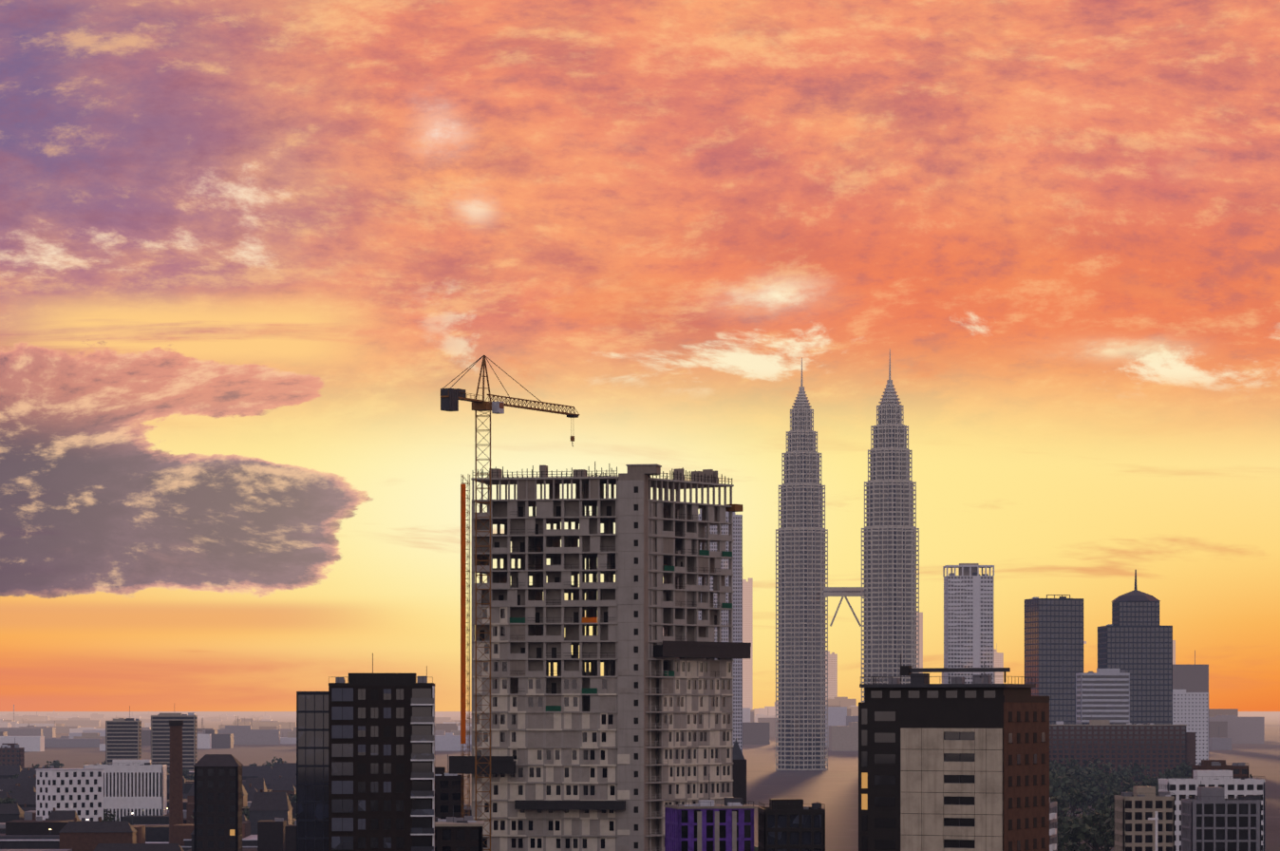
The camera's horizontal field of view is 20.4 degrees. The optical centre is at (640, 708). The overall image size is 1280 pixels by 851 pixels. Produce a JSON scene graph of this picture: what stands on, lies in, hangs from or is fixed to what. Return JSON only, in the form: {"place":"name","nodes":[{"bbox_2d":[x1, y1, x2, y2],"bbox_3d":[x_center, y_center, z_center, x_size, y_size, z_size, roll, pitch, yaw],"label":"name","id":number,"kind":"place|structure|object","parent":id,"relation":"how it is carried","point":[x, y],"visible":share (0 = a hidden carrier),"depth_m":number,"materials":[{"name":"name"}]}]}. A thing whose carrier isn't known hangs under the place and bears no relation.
{"place":"outdoors","nodes":[
{"label":"outdoors","id":0,"kind":"place"},
{"bbox_2d":[0,711,1279,850],"bbox_3d":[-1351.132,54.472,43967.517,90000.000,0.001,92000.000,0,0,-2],"label":"ground","id":1,"kind":"structure","parent":0,"point":[834,788],"depth_m":3467.91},
{"bbox_2d":[0,737,24,767],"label":"brown block","id":2,"kind":"structure","parent":1,"relation":"on","point":[12,753],"depth_m":2475.94,"materials":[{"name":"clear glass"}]},
{"bbox_2d":[35,768,104,821],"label":"building","id":3,"kind":"structure","parent":1,"relation":"on","point":[80,791],"depth_m":1388.90,"materials":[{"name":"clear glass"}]},
{"bbox_2d":[105,705,141,764],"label":"dark slab","id":4,"kind":"structure","parent":1,"relation":"on","point":[122,738],"depth_m":2777.38,"materials":[{"name":"concrete"}]},
{"bbox_2d":[83,750,167,821],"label":"office building","id":5,"kind":"structure","parent":1,"relation":"on","point":[137,787],"depth_m":1482.51,"materials":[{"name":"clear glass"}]},
{"bbox_2d":[150,712,197,773],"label":"dark slab","id":6,"kind":"structure","parent":1,"relation":"on","point":[160,739],"depth_m":2778.58,"materials":[{"name":"concrete"}]},
{"bbox_2d":[169,720,183,843],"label":"chimney brick","id":7,"kind":"object","parent":1,"relation":"on","point":[176,810],"visible":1,"depth_m":1281.69,"materials":[{"name":"brown brick"}]},
{"bbox_2d":[193,753,243,850],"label":"building","id":8,"kind":"structure","parent":1,"relation":"on","point":[217,801],"depth_m":1084.86,"materials":[{"name":"black brick"}]},
{"bbox_2d":[0,760,471,850],"bbox_3d":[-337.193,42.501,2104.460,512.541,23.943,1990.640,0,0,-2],"label":"buildings","id":9,"kind":"structure","parent":1,"relation":"on","point":[268,825],"depth_m":1301.28,"materials":[{"name":"brick"}]},
{"bbox_2d":[296,653,434,850],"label":"dark tower","id":10,"kind":"structure","parent":1,"relation":"on","point":[365,762],"depth_m":587.27,"materials":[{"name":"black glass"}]},
{"bbox_2d":[434,753,464,820],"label":"brown block","id":11,"kind":"structure","parent":1,"relation":"on","point":[448,791],"depth_m":847.33,"materials":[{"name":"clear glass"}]},
{"bbox_2d":[434,805,484,850],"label":"brown block","id":12,"kind":"structure","parent":1,"relation":"on","point":[453,833],"depth_m":677.63,"materials":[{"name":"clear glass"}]},
{"bbox_2d":[440,355,579,850],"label":"tower crane","id":13,"kind":"object","parent":1,"relation":"on","point":[450,397],"visible":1,"depth_m":712.12,"materials":[{"name":"yellow metal"}]},
{"bbox_2d":[449,461,625,850],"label":"high-rise building","id":14,"kind":"structure","parent":1,"relation":"on","point":[554,762],"depth_m":722.46,"materials":[{"name":"grey concrete"}]},
{"bbox_2d":[0,650,1264,751],"bbox_3d":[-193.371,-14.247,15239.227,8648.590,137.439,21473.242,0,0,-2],"label":"city blocks","id":15,"kind":"structure","parent":1,"relation":"on","point":[1228,727],"depth_m":5351.87,"materials":[{"name":"grey concrete"}]},
{"bbox_2d":[0,755,1266,850],"bbox_3d":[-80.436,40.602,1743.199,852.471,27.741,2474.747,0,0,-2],"label":"park trees","id":16,"kind":"object","parent":1,"relation":"on","point":[1072,785],"visible":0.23,"depth_m":1659.85,"materials":[{"name":"green plant"}]},
{"bbox_2d":[617,463,661,850],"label":"elevator shaft","id":17,"kind":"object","parent":1,"relation":"on","point":[632,630],"visible":1,"depth_m":718.23,"materials":[{"name":"concrete"}]},
{"bbox_2d":[582,467,751,850],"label":"high-rise building","id":18,"kind":"structure","parent":1,"relation":"on","point":[689,712],"depth_m":734.40,"materials":[{"name":"grey concrete"}]},
{"bbox_2d":[663,797,761,850],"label":"building","id":19,"kind":"structure","parent":1,"relation":"on","point":[708,825],"depth_m":680.50,"materials":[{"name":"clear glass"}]},
{"bbox_2d":[697,508,742,752],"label":"skyscraper","id":20,"kind":"structure","parent":1,"relation":"on","point":[737,627],"depth_m":3793.34,"materials":[{"name":"grey concrete"}]},
{"bbox_2d":[732,739,746,804],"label":"building","id":21,"kind":"structure","parent":1,"relation":"on","point":[739,775],"depth_m":1089.79,"materials":[{"name":"concrete"}]},
{"bbox_2d":[757,798,825,850],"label":"dark block","id":22,"kind":"structure","parent":1,"relation":"on","point":[789,824],"depth_m":629.66,"materials":[{"name":"black glass"}]},
{"bbox_2d":[942,563,994,683],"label":"skyscraper","id":23,"kind":"structure","parent":1,"relation":"on","point":[969,615],"depth_m":3199.06,"materials":[{"name":"white concrete"}]},
{"bbox_2d":[993,642,1003,683],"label":"tower","id":24,"kind":"structure","parent":1,"relation":"on","point":[998,659],"depth_m":15043.35,"materials":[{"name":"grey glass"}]},
{"bbox_2d":[1049,796,1057,850],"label":"grey block balconies","id":25,"kind":"structure","parent":1,"relation":"on","point":[1053,825],"depth_m":691.81,"materials":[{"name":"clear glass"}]},
{"bbox_2d":[1024,594,1083,724],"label":"skyscraper","id":26,"kind":"structure","parent":1,"relation":"on","point":[1054,646],"depth_m":2603.53,"materials":[{"name":"glass"}]},
{"bbox_2d":[1075,668,1129,724],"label":"pale blue block","id":27,"kind":"structure","parent":1,"relation":"on","point":[1102,693],"depth_m":2399.51,"materials":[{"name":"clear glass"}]},
{"bbox_2d":[1049,713,1195,793],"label":"slab block","id":28,"kind":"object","parent":1,"relation":"on","point":[1157,748],"visible":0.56,"depth_m":2198.84,"materials":[{"name":"grey glass"}]},
{"bbox_2d":[1097,569,1172,724],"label":"domed tower","id":29,"kind":"structure","parent":1,"relation":"on","point":[1135,638],"depth_m":2701.99,"materials":[{"name":"grey glass"}]},
{"bbox_2d":[1114,786,1174,850],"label":"beige block","id":30,"kind":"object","parent":1,"relation":"on","point":[1137,808],"visible":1,"depth_m":943.13,"materials":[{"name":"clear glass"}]},
{"bbox_2d":[1148,810,1158,850],"bbox_3d":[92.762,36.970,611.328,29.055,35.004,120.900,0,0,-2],"label":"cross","id":31,"kind":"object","parent":1,"relation":"on","point":[1156,818],"depth_m":671.43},
{"bbox_2d":[1172,689,1208,765],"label":"office building","id":32,"kind":"structure","parent":1,"relation":"on","point":[1191,710],"depth_m":3205.51,"materials":[{"name":"white concrete"}]},
{"bbox_2d":[1158,770,1264,850],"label":"building","id":33,"kind":"structure","parent":1,"relation":"on","point":[1187,787],"depth_m":1044.30,"materials":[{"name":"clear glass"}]},
{"bbox_2d":[1191,759,1248,778],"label":"block","id":34,"kind":"structure","parent":1,"relation":"on","point":[1239,768],"depth_m":1295.94,"materials":[{"name":"grey concrete"}]},
{"bbox_2d":[1181,780,1261,850],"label":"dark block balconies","id":35,"kind":"structure","parent":1,"relation":"on","point":[1213,818],"depth_m":873.74,"materials":[{"name":"grey concrete"}]},
{"bbox_2d":[0,0,1279,711],"label":"sky","id":36,"kind":"structure","parent":0,"point":[250,250],"materials":[{"name":"orange"}]},
{"bbox_2d":[742,578,752,709],"bbox_3d":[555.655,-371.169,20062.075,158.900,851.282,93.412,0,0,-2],"label":"tower","id":37,"kind":"structure","parent":0,"point":[747,637],"depth_m":20017.49,"materials":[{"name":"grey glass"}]},
{"bbox_2d":[775,357,828,770],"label":"skyscraper","id":38,"kind":"structure","parent":0,"point":[801,637],"depth_m":3129.21,"materials":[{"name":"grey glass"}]},
{"bbox_2d":[825,651,837,698],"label":"tower","id":39,"kind":"structure","parent":0,"point":[832,675],"depth_m":14019.10,"materials":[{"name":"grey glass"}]},
{"bbox_2d":[861,348,919,701],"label":"skyscraper","id":40,"kind":"structure","parent":0,"point":[890,583],"depth_m":2981.14,"materials":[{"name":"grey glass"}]},
{"bbox_2d":[823,586,864,626],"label":"skybridge","id":41,"kind":"object","parent":40,"relation":"attached to","point":[844,592],"visible":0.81,"depth_m":3067.87,"materials":[{"name":"silver metal"}]},
{"bbox_2d":[916,612,922,673],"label":"tower","id":42,"kind":"structure","parent":0,"point":[920,640],"depth_m":15032.78,"materials":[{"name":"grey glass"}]},
{"bbox_2d":[858,653,1049,850],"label":"office tower","id":43,"kind":"structure","parent":0,"point":[957,763],"depth_m":477.01,"materials":[{"name":"concrete"}]},
{"bbox_2d":[1172,640,1175,664],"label":"tower","id":44,"kind":"structure","parent":0,"point":[1174,651],"depth_m":16072.18,"materials":[{"name":"grey glass"}]}
]}

